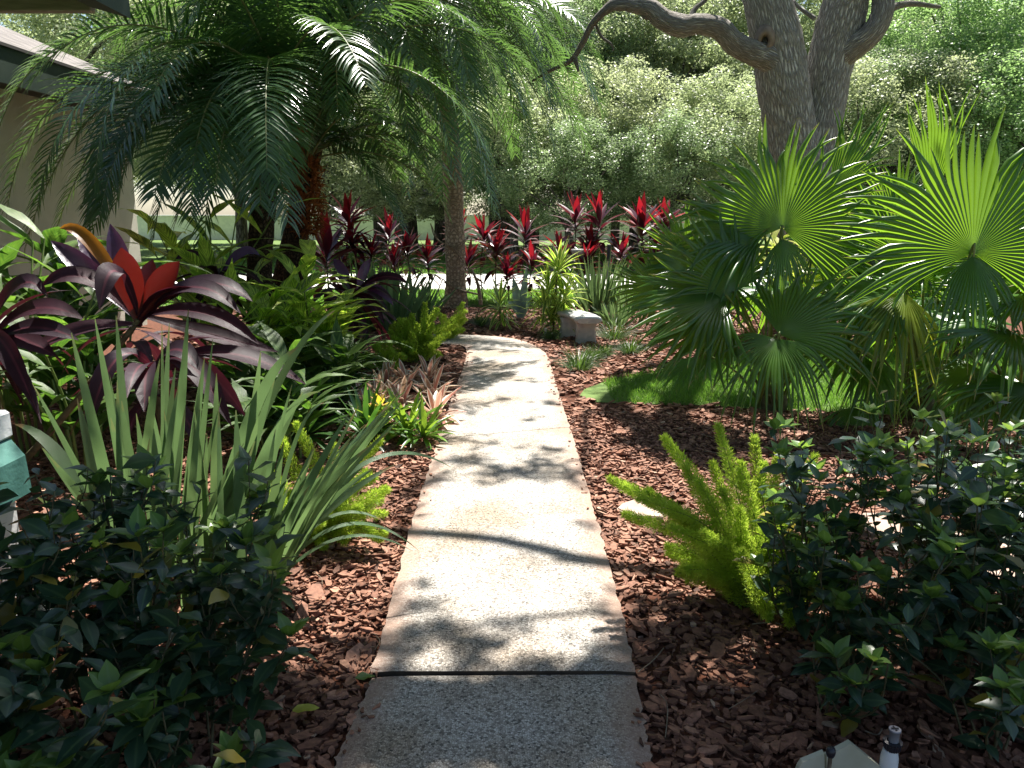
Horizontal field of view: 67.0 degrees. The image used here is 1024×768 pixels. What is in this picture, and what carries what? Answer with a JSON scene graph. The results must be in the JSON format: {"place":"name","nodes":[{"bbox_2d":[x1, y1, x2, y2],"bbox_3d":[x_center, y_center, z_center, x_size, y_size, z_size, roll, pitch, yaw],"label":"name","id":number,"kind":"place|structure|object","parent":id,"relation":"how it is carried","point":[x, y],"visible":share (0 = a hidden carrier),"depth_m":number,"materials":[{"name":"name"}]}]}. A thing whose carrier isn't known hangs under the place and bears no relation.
{"place":"outdoors","nodes":[
{"label":"outdoors","id":0,"kind":"place"},
{"bbox_2d":[140,240,771,307],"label":"ground","id":1,"kind":"structure","parent":0,"point":[144,252],"depth_m":38.95,"materials":[{"name":"soil"}]},
{"bbox_2d":[0,25,187,330],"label":"house","id":2,"kind":"structure","parent":1,"relation":"on","point":[15,47],"depth_m":8.90,"materials":[{"name":"beige paint"}]},
{"bbox_2d":[0,0,130,17],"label":"porch roof","id":3,"kind":"structure","parent":2,"relation":"attached to","point":[120,7],"depth_m":2.74,"materials":[{"name":"paint"}]},
{"bbox_2d":[0,0,206,179],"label":"shade tree","id":4,"kind":"object","parent":1,"relation":"on","point":[51,21],"visible":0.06,"depth_m":23.68,"materials":[{"name":"green plant"}]},
{"bbox_2d":[50,5,315,246],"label":"shade tree","id":5,"kind":"object","parent":1,"relation":"on","point":[241,230],"visible":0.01,"depth_m":40.86,"materials":[{"name":"green plant"}]},
{"bbox_2d":[80,0,391,194],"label":"shade tree","id":6,"kind":"object","parent":1,"relation":"on","point":[138,162],"visible":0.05,"depth_m":25.46,"materials":[{"name":"green plant"}]},
{"bbox_2d":[365,207,408,285],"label":"ti plant","id":7,"kind":"object","parent":1,"relation":"on","point":[389,228],"visible":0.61,"depth_m":13.98,"materials":[{"name":"red plant"}]},
{"bbox_2d":[387,227,423,280],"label":"ti plant","id":8,"kind":"object","parent":1,"relation":"on","point":[407,241],"visible":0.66,"depth_m":14.08,"materials":[{"name":"red plant"}]},
{"bbox_2d":[407,233,445,287],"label":"ti plant","id":9,"kind":"object","parent":1,"relation":"on","point":[427,250],"visible":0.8,"depth_m":14.13,"materials":[{"name":"red plant"}]},
{"bbox_2d":[466,212,501,297],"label":"ti plant","id":10,"kind":"object","parent":1,"relation":"on","point":[482,231],"visible":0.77,"depth_m":14.78,"materials":[{"name":"red plant"}]},
{"bbox_2d":[137,215,850,239],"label":"boundary wall","id":11,"kind":"structure","parent":1,"relation":"on","point":[226,223],"depth_m":52.95,"materials":[{"name":"white paint"}]},
{"bbox_2d":[472,224,517,300],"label":"ti plant","id":12,"kind":"object","parent":1,"relation":"on","point":[496,245],"visible":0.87,"depth_m":14.24,"materials":[{"name":"red plant"}]},
{"bbox_2d":[394,0,624,255],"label":"shade tree","id":13,"kind":"object","parent":1,"relation":"on","point":[503,225],"visible":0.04,"depth_m":29.43,"materials":[{"name":"green plant"}]},
{"bbox_2d":[0,306,1023,767],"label":"mulch bed","id":14,"kind":"object","parent":1,"relation":"on","point":[691,696],"depth_m":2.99,"materials":[{"name":"wood"}]},
{"bbox_2d":[0,410,30,596],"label":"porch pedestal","id":15,"kind":"object","parent":14,"relation":"on","point":[14,472],"visible":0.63,"depth_m":3.19,"materials":[{"name":"teal paint"}]},
{"bbox_2d":[0,497,73,669],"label":"leafy shrub","id":16,"kind":"object","parent":14,"relation":"on","point":[4,663],"visible":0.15,"depth_m":2.42,"materials":[{"name":"green plant"}]},
{"bbox_2d":[0,273,82,423],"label":"cordyline","id":17,"kind":"object","parent":14,"relation":"on","point":[23,334],"visible":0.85,"depth_m":4.03,"materials":[{"name":"purple plant"}]},
{"bbox_2d":[0,481,109,767],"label":"leafy shrub","id":18,"kind":"object","parent":14,"relation":"on","point":[30,688],"visible":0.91,"depth_m":1.96,"materials":[{"name":"green plant"}]},
{"bbox_2d":[0,659,156,767],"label":"leafy shrub","id":19,"kind":"object","parent":14,"relation":"on","point":[97,689],"visible":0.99,"depth_m":1.72,"materials":[{"name":"green plant"}]},
{"bbox_2d":[0,303,160,471],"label":"ginger","id":20,"kind":"object","parent":14,"relation":"on","point":[52,391],"visible":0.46,"depth_m":4.84,"materials":[{"name":"plant"}]},
{"bbox_2d":[0,227,177,426],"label":"ginger","id":21,"kind":"object","parent":14,"relation":"on","point":[8,255],"visible":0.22,"depth_m":5.72,"materials":[{"name":"plant"}]},
{"bbox_2d":[0,443,191,727],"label":"leafy shrub","id":22,"kind":"object","parent":14,"relation":"on","point":[132,528],"visible":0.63,"depth_m":2.33,"materials":[{"name":"green plant"}]},
{"bbox_2d":[0,204,211,460],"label":"ginger","id":23,"kind":"object","parent":14,"relation":"on","point":[7,396],"visible":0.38,"depth_m":5.21,"materials":[{"name":"green plant"}]},
{"bbox_2d":[25,223,277,462],"bbox_3d":[-2.184,-0.100,4.352,1.697,1.578,0.666,-3,13,-12],"label":"cordyline","id":24,"kind":"object","parent":14,"relation":"on","point":[114,273],"visible":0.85,"depth_m":4.26,"materials":[{"name":"purple plant"}]},
{"bbox_2d":[10,608,300,767],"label":"leafy shrub","id":25,"kind":"object","parent":14,"relation":"on","point":[145,747],"visible":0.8,"depth_m":2.01,"materials":[{"name":"green plant"}]},
{"bbox_2d":[35,505,317,766],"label":"leafy shrub","id":26,"kind":"object","parent":14,"relation":"on","point":[262,640],"visible":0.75,"depth_m":2.30,"materials":[{"name":"green plant"}]},
{"bbox_2d":[69,335,304,471],"bbox_3d":[-1.724,0.242,4.116,1.210,0.984,0.924,0,12,0],"label":"cordyline","id":27,"kind":"object","parent":14,"relation":"on","point":[139,377],"visible":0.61,"depth_m":3.97,"materials":[{"name":"purple plant"}]},
{"bbox_2d":[113,194,318,370],"bbox_3d":[-2.790,-0.968,7.729,2.218,1.812,1.947,0,12,0],"label":"ginger","id":28,"kind":"object","parent":14,"relation":"on","point":[166,235],"visible":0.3,"depth_m":7.42,"materials":[{"name":"green plant"}]},
{"bbox_2d":[159,246,278,381],"bbox_3d":[-2.519,-0.527,6.790,0.973,1.349,0.960,8,15,32],"label":"cordyline","id":29,"kind":"object","parent":14,"relation":"on","point":[239,253],"visible":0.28,"depth_m":6.67,"materials":[{"name":"purple plant"}]},
{"bbox_2d":[139,445,306,662],"bbox_3d":[-0.946,0.666,2.609,0.479,0.797,0.747,-8,15,-32],"label":"leafy shrub","id":30,"kind":"object","parent":14,"relation":"on","point":[223,529],"visible":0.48,"depth_m":2.63,"materials":[{"name":"green plant"}]},
{"bbox_2d":[15,309,449,610],"bbox_3d":[-1.206,0.287,3.329,1.747,1.247,0.980,7,14,29],"label":"sword leaf clump","id":31,"kind":"object","parent":14,"relation":"on","point":[313,503],"visible":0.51,"depth_m":3.19,"materials":[{"name":"plant"}]},
{"bbox_2d":[0,0,533,323],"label":"date palm","id":32,"kind":"object","parent":14,"relation":"on","point":[270,120],"visible":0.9,"depth_m":6.71,"materials":[{"name":"plant"}]},
{"bbox_2d":[187,319,360,433],"bbox_3d":[-1.812,-0.052,5.733,1.397,0.870,1.597,0,12,0],"label":"ginger","id":33,"kind":"object","parent":14,"relation":"on","point":[273,337],"visible":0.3,"depth_m":5.72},
{"bbox_2d":[168,232,380,380],"bbox_3d":[-2.137,-0.549,6.596,1.984,1.476,1.919,0,12,0],"label":"ginger","id":34,"kind":"object","parent":14,"relation":"on","point":[259,296],"visible":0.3,"depth_m":6.50,"materials":[{"name":"green plant"}]},
{"bbox_2d":[185,359,381,457],"bbox_3d":[-1.526,0.198,5.189,1.058,0.612,1.098,9,15,36],"label":"ginger","id":35,"kind":"object","parent":14,"relation":"on","point":[301,412],"visible":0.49,"depth_m":5.13,"materials":[{"name":"plant"}]},
{"bbox_2d":[189,256,385,368],"bbox_3d":[-1.927,-0.531,6.971,1.638,1.280,1.801,0,12,0],"label":"ginger","id":36,"kind":"object","parent":14,"relation":"on","point":[290,281],"visible":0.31,"depth_m":6.76,"materials":[{"name":"green plant"}]},
{"bbox_2d":[264,378,356,451],"bbox_3d":[-1.488,0.246,5.519,0.819,0.628,0.779,0,12,0],"label":"bromeliad","id":37,"kind":"object","parent":14,"relation":"on","point":[313,427],"visible":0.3,"depth_m":5.50,"materials":[{"name":"green plant"}]},
{"bbox_2d":[170,32,456,281],"bbox_3d":[-2.191,-2.155,8.704,3.118,3.786,3.220,0,12,0],"label":"date palm","id":38,"kind":"object","parent":14,"relation":"on","point":[339,137],"visible":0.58,"depth_m":8.48,"materials":[{"name":"plant"}]},
{"bbox_2d":[253,420,392,550],"bbox_3d":[-0.941,0.496,3.851,0.732,0.602,0.771,0,12,0],"label":"foxtail fern","id":39,"kind":"object","parent":14,"relation":"on","point":[376,496],"visible":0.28,"depth_m":3.77,"materials":[{"name":"plant"}]},
{"bbox_2d":[306,209,361,309],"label":"ti plant","id":40,"kind":"object","parent":14,"relation":"on","point":[328,243],"visible":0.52,"depth_m":11.59,"materials":[{"name":"red plant"}]},
{"bbox_2d":[105,0,566,305],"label":"date palm","id":41,"kind":"object","parent":14,"relation":"on","point":[467,67],"visible":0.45,"depth_m":8.45,"materials":[{"name":"plant"}]},
{"bbox_2d":[269,315,414,407],"bbox_3d":[-1.359,-0.151,6.342,1.095,0.805,1.154,-6,14,-27],"label":"ginger","id":42,"kind":"object","parent":14,"relation":"on","point":[344,350],"visible":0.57,"depth_m":6.30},
{"bbox_2d":[328,190,375,300],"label":"ti plant","id":43,"kind":"object","parent":14,"relation":"on","point":[345,212],"visible":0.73,"depth_m":12.11,"materials":[{"name":"red plant"}]},
{"bbox_2d":[310,259,418,348],"bbox_3d":[-1.748,-0.802,8.644,1.405,1.167,1.386,0,12,0],"label":"cordyline","id":44,"kind":"object","parent":14,"relation":"on","point":[378,292],"visible":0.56,"depth_m":8.50,"materials":[{"name":"purple plant"}]},
{"bbox_2d":[315,380,418,451],"bbox_3d":[-1.024,0.208,5.486,0.820,0.490,0.746,0,12,0],"label":"bromeliad","id":45,"kind":"object","parent":14,"relation":"on","point":[360,422],"visible":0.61,"depth_m":5.50,"materials":[{"name":"green plant"}]},
{"bbox_2d":[358,342,407,369],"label":"foxtail fern","id":46,"kind":"object","parent":14,"relation":"on","point":[388,353],"visible":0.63,"depth_m":8.14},
{"bbox_2d":[351,259,437,333],"bbox_3d":[-1.595,-1.209,10.712,1.288,1.036,1.021,-8,14,-31],"label":"sword leaf clump","id":47,"kind":"object","parent":14,"relation":"on","point":[397,310],"visible":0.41,"depth_m":10.66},
{"bbox_2d":[377,370,432,413],"bbox_3d":[-0.892,0.098,6.443,0.544,0.420,0.523,-10,16,-39],"label":"bromeliad","id":48,"kind":"object","parent":14,"relation":"on","point":[404,397],"visible":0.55,"depth_m":6.42,"materials":[{"name":"pink plant"}]},
{"bbox_2d":[370,386,448,448],"bbox_3d":[-0.782,0.263,5.639,0.672,0.492,0.668,0,12,0],"label":"bromeliad","id":49,"kind":"object","parent":14,"relation":"on","point":[403,422],"visible":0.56,"depth_m":5.56,"materials":[{"name":"green plant"}]},
{"bbox_2d":[379,393,457,450],"bbox_3d":[-0.628,0.270,5.513,0.509,0.431,0.619,5,13,24],"label":"bromeliad","id":50,"kind":"object","parent":14,"relation":"on","point":[424,430],"visible":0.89,"depth_m":5.49,"materials":[{"name":"green plant"}]},
{"bbox_2d":[386,274,456,323],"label":"sword leaf clump","id":51,"kind":"object","parent":14,"relation":"on","point":[430,306],"visible":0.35,"depth_m":11.58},
{"bbox_2d":[377,301,468,364],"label":"foxtail fern","id":52,"kind":"object","parent":14,"relation":"on","point":[423,341],"visible":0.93,"depth_m":8.49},
{"bbox_2d":[411,363,457,403],"bbox_3d":[-0.704,0.037,6.768,0.526,0.415,0.541,0,12,0],"label":"bromeliad","id":53,"kind":"object","parent":14,"relation":"on","point":[426,381],"visible":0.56,"depth_m":6.78,"materials":[{"name":"pink plant"}]},
{"bbox_2d":[407,381,465,428],"bbox_3d":[-0.629,0.168,6.051,0.554,0.374,0.570,0,12,0],"label":"bromeliad","id":54,"kind":"object","parent":14,"relation":"on","point":[437,399],"visible":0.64,"depth_m":6.07,"materials":[{"name":"pink plant"}]},
{"bbox_2d":[338,0,610,308],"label":"date palm","id":55,"kind":"object","parent":14,"relation":"on","point":[453,199],"visible":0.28,"depth_m":12.43,"materials":[{"name":"plant"}]},
{"bbox_2d":[474,277,522,330],"bbox_3d":[-0.148,-1.071,11.030,0.781,0.980,0.790,0,12,0],"label":"striped dracaena","id":56,"kind":"object","parent":14,"relation":"on","point":[499,298],"visible":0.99,"depth_m":11.04,"materials":[{"name":"green plant"}]},
{"bbox_2d":[507,267,531,317],"bbox_3d":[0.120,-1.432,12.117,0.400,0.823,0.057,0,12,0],"label":"blue agave","id":57,"kind":"object","parent":14,"relation":"on","point":[518,295],"visible":0.82,"depth_m":12.13,"materials":[{"name":"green plant"}]},
{"bbox_2d":[521,236,587,333],"bbox_3d":[0.611,-1.257,10.579,1.018,1.532,0.875,0,12,0],"label":"striped dracaena","id":58,"kind":"object","parent":14,"relation":"on","point":[559,257],"visible":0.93,"depth_m":10.52,"materials":[{"name":"green plant"}]},
{"bbox_2d":[557,309,601,343],"bbox_3d":[0.898,-0.763,10.220,0.399,0.352,1.024,-3,13,-13],"label":"garden bench","id":59,"kind":"object","parent":14,"relation":"on","point":[581,323],"visible":0.98,"depth_m":9.92,"materials":[{"name":"concrete"}]},
{"bbox_2d":[550,342,609,372],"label":"grass tuft","id":60,"kind":"object","parent":14,"relation":"on","point":[578,363],"visible":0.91,"depth_m":8.15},
{"bbox_2d":[567,250,631,316],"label":"sword leaf clump","id":61,"kind":"object","parent":14,"relation":"on","point":[596,295],"visible":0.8,"depth_m":12.30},
{"bbox_2d":[590,296,636,326],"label":"sword leaf clump","id":62,"kind":"object","parent":14,"relation":"on","point":[606,312],"visible":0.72,"depth_m":11.42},
{"bbox_2d":[593,314,641,341],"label":"grass tuft","id":63,"kind":"object","parent":14,"relation":"on","point":[619,332],"visible":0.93,"depth_m":10.13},
{"bbox_2d":[608,201,809,356],"bbox_3d":[2.102,-1.075,8.364,2.477,1.767,1.361,-5,13,-22],"label":"fan palm","id":64,"kind":"object","parent":14,"relation":"on","point":[653,267],"visible":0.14,"depth_m":7.99,"materials":[{"name":"plant"}]},
{"bbox_2d":[605,421,819,628],"bbox_3d":[0.873,0.564,3.115,1.004,0.781,0.753,0,12,0],"label":"foxtail fern","id":65,"kind":"object","parent":14,"relation":"on","point":[721,546],"visible":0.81,"depth_m":3.09,"materials":[{"name":"plant"}]},
{"bbox_2d":[532,0,940,322],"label":"oak tree","id":66,"kind":"object","parent":14,"relation":"on","point":[799,86],"visible":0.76,"depth_m":11.08,"materials":[{"name":"grey plant"}]},
{"bbox_2d":[732,412,899,632],"bbox_3d":[1.157,0.543,2.936,0.516,0.898,0.820,7,14,28],"label":"leafy shrub","id":67,"kind":"object","parent":14,"relation":"on","point":[796,468],"visible":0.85,"depth_m":2.79,"materials":[{"name":"green plant"}]},
{"bbox_2d":[795,740,880,767],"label":"rock","id":68,"kind":"object","parent":14,"relation":"on","point":[849,754],"visible":1,"depth_m":2.19,"materials":[{"name":"grey stone"}]},
{"bbox_2d":[790,571,920,736],"bbox_3d":[1.111,0.874,2.554,0.351,0.415,0.775,4,13,18],"label":"leafy shrub","id":69,"kind":"object","parent":14,"relation":"on","point":[831,687],"visible":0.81,"depth_m":2.36,"materials":[{"name":"green plant"}]},
{"bbox_2d":[749,490,980,692],"bbox_3d":[1.145,0.710,2.640,0.481,0.697,0.808,-3,13,-13],"label":"leafy shrub","id":70,"kind":"object","parent":14,"relation":"on","point":[917,600],"visible":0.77,"depth_m":2.50,"materials":[{"name":"green plant"}]},
{"bbox_2d":[879,725,902,767],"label":"sprinkler riser","id":71,"kind":"object","parent":14,"relation":"on","point":[892,747],"visible":1,"depth_m":2.17,"materials":[{"name":"white plastic"}]},
{"bbox_2d":[784,77,1023,434],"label":"fan palm","id":72,"kind":"object","parent":14,"relation":"on","point":[939,223],"visible":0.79,"depth_m":5.35,"materials":[{"name":"plant"}]},
{"bbox_2d":[839,409,1023,658],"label":"leafy shrub","id":73,"kind":"object","parent":14,"relation":"on","point":[921,496],"visible":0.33,"depth_m":2.65,"materials":[{"name":"green plant"}]},
{"bbox_2d":[840,176,1023,479],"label":"fan palm","id":74,"kind":"object","parent":14,"relation":"on","point":[979,383],"visible":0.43,"depth_m":5.19,"materials":[{"name":"plant"}]},
{"bbox_2d":[852,577,1023,761],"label":"leafy shrub","id":75,"kind":"object","parent":14,"relation":"on","point":[993,651],"visible":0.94,"depth_m":2.28,"materials":[{"name":"green plant"}]},
{"bbox_2d":[854,390,1023,590],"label":"leafy shrub","id":76,"kind":"object","parent":14,"relation":"on","point":[976,435],"visible":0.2,"depth_m":3.14,"materials":[{"name":"green plant"}]},
{"bbox_2d":[876,451,1023,689],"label":"leafy shrub","id":77,"kind":"object","parent":14,"relation":"on","point":[976,494],"visible":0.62,"depth_m":2.47,"materials":[{"name":"green plant"}]},
{"bbox_2d":[920,392,1023,599],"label":"leafy shrub","id":78,"kind":"object","parent":14,"relation":"on","point":[996,397],"visible":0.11,"depth_m":3.22,"materials":[{"name":"green plant"}]},
{"bbox_2d":[503,203,550,273],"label":"ti plant","id":79,"kind":"object","parent":1,"relation":"on","point":[525,221],"visible":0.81,"depth_m":14.78,"materials":[{"name":"red plant"}]},
{"bbox_2d":[515,239,549,301],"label":"ti plant","id":80,"kind":"object","parent":1,"relation":"on","point":[532,255],"visible":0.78,"depth_m":13.90,"materials":[{"name":"red plant"}]},
{"bbox_2d":[426,0,647,251],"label":"shade tree","id":81,"kind":"object","parent":1,"relation":"on","point":[536,245],"visible":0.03,"depth_m":29.61,"materials":[{"name":"green plant"}]},
{"bbox_2d":[142,251,945,306],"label":"roadside grass","id":82,"kind":"structure","parent":1,"relation":"on","point":[471,296],"depth_m":23.62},
{"bbox_2d":[549,192,596,296],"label":"ti plant","id":83,"kind":"object","parent":1,"relation":"on","point":[577,209],"visible":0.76,"depth_m":14.82,"materials":[{"name":"red plant"}]},
{"bbox_2d":[492,113,656,265],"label":"shade tree","id":84,"kind":"object","parent":1,"relation":"on","point":[598,136],"visible":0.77,"depth_m":23.03,"materials":[{"name":"green plant"}]},
{"bbox_2d":[571,189,628,276],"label":"ti plant","id":85,"kind":"object","parent":1,"relation":"on","point":[601,214],"visible":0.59,"depth_m":14.46,"materials":[{"name":"red plant"}]},
{"bbox_2d":[523,0,747,239],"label":"shade tree","id":86,"kind":"object","parent":1,"relation":"on","point":[675,59],"visible":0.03,"depth_m":32.23,"materials":[{"name":"green plant"}]},
{"bbox_2d":[540,0,737,251],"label":"shade tree","id":87,"kind":"object","parent":1,"relation":"on","point":[652,49],"visible":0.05,"depth_m":30.66,"materials":[{"name":"green plant"}]},
{"bbox_2d":[615,191,669,266],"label":"ti plant","id":88,"kind":"object","parent":1,"relation":"on","point":[641,217],"visible":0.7,"depth_m":14.65,"materials":[{"name":"red plant"}]},
{"bbox_2d":[526,0,797,251],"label":"shade tree","id":89,"kind":"object","parent":1,"relation":"on","point":[717,49],"visible":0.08,"depth_m":28.67,"materials":[{"name":"green plant"}]},
{"bbox_2d":[590,106,756,231],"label":"shade tree","id":90,"kind":"object","parent":1,"relation":"on","point":[677,183],"visible":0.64,"depth_m":22.80,"materials":[{"name":"green plant"}]},
{"bbox_2d":[627,63,765,221],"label":"shade tree","id":91,"kind":"object","parent":1,"relation":"on","point":[749,104],"visible":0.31,"depth_m":23.69,"materials":[{"name":"green plant"}]},
{"bbox_2d":[680,0,956,166],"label":"shade tree","id":92,"kind":"object","parent":1,"relation":"on","point":[807,35],"visible":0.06,"depth_m":30.78,"materials":[{"name":"green plant"}]},
{"bbox_2d":[837,45,1007,209],"bbox_3d":[11.463,-6.912,24.016,6.438,6.709,6.339,8,15,33],"label":"shade tree","id":93,"kind":"object","parent":1,"relation":"on","point":[957,73],"visible":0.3,"depth_m":22.01,"materials":[{"name":"green plant"}]},
{"bbox_2d":[844,27,1023,191],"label":"shade tree","id":94,"kind":"object","parent":1,"relation":"on","point":[902,66],"visible":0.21,"depth_m":23.18,"materials":[{"name":"green plant"}]},
{"bbox_2d":[847,0,1023,170],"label":"shade tree","id":95,"kind":"object","parent":1,"relation":"on","point":[889,38],"visible":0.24,"depth_m":23.45,"materials":[{"name":"green plant"}]},
{"bbox_2d":[923,27,1023,180],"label":"shade tree","id":96,"kind":"object","parent":1,"relation":"on","point":[1016,127],"visible":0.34,"depth_m":21.00,"materials":[{"name":"green plant"}]},
{"bbox_2d":[943,0,1023,147],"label":"shade tree","id":97,"kind":"object","parent":1,"relation":"on","point":[1016,13],"visible":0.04,"depth_m":25.86,"materials":[{"name":"green plant"}]},
{"bbox_2d":[175,274,766,289],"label":"driveway","id":98,"kind":"structure","parent":0,"point":[472,286],"depth_m":19.56,"materials":[{"name":"concrete"}]},
{"bbox_2d":[334,334,652,767],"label":"path","id":99,"kind":"structure","parent":0,"point":[504,642],"depth_m":3.10,"materials":[{"name":"concrete"}]},
{"bbox_2d":[0,0,1019,214],"label":"sky","id":100,"kind":"structure","parent":0,"point":[228,210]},
{"bbox_2d":[274,257,762,264],"bbox_3d":[0.500,-4.567,28.531,19.000,0.001,5.300,0,12,0],"label":"mulch bed","id":101,"kind":"object","parent":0,"point":[487,258],"depth_m":27.71,"materials":[{"name":"wood"}]},
{"bbox_2d":[224,79,412,260],"bbox_3d":[-6.524,-7.249,25.900,6.556,6.568,6.195,0,12,0],"label":"shade tree","id":102,"kind":"object","parent":101,"relation":"on","point":[326,176],"visible":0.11,"depth_m":24.77,"materials":[{"name":"green plant"}]},
{"bbox_2d":[320,98,481,261],"bbox_3d":[-4.027,-7.083,26.961,5.966,5.794,6.026,0,12,0],"label":"shade tree","id":103,"kind":"object","parent":101,"relation":"on","point":[422,207],"visible":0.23,"depth_m":25.90,"materials":[{"name":"green plant"}]},
{"bbox_2d":[419,66,604,261],"bbox_3d":[0.053,-7.226,26.115,6.524,6.431,6.597,0,12,0],"label":"shade tree","id":104,"kind":"object","parent":101,"relation":"on","point":[533,193],"visible":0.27,"depth_m":24.55,"materials":[{"name":"green plant"}]},
{"bbox_2d":[522,53,723,260],"bbox_3d":[3.732,-7.754,26.945,7.147,7.111,7.213,0,12,0],"label":"shade tree","id":105,"kind":"object","parent":101,"relation":"on","point":[615,83],"visible":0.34,"depth_m":24.79,"materials":[{"name":"green plant"}]},
{"bbox_2d":[580,343,1023,419],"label":"lawn","id":106,"kind":"structure","parent":0,"point":[599,392],"depth_m":7.07,"materials":[{"name":"plant"}]},
{"bbox_2d":[615,101,923,441],"bbox_3d":[1.986,-0.944,5.963,2.009,2.550,2.580,12,17,43],"label":"fan palm","id":107,"kind":"object","parent":106,"relation":"on","point":[800,206],"visible":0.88,"depth_m":5.79,"materials":[{"name":"plant"}]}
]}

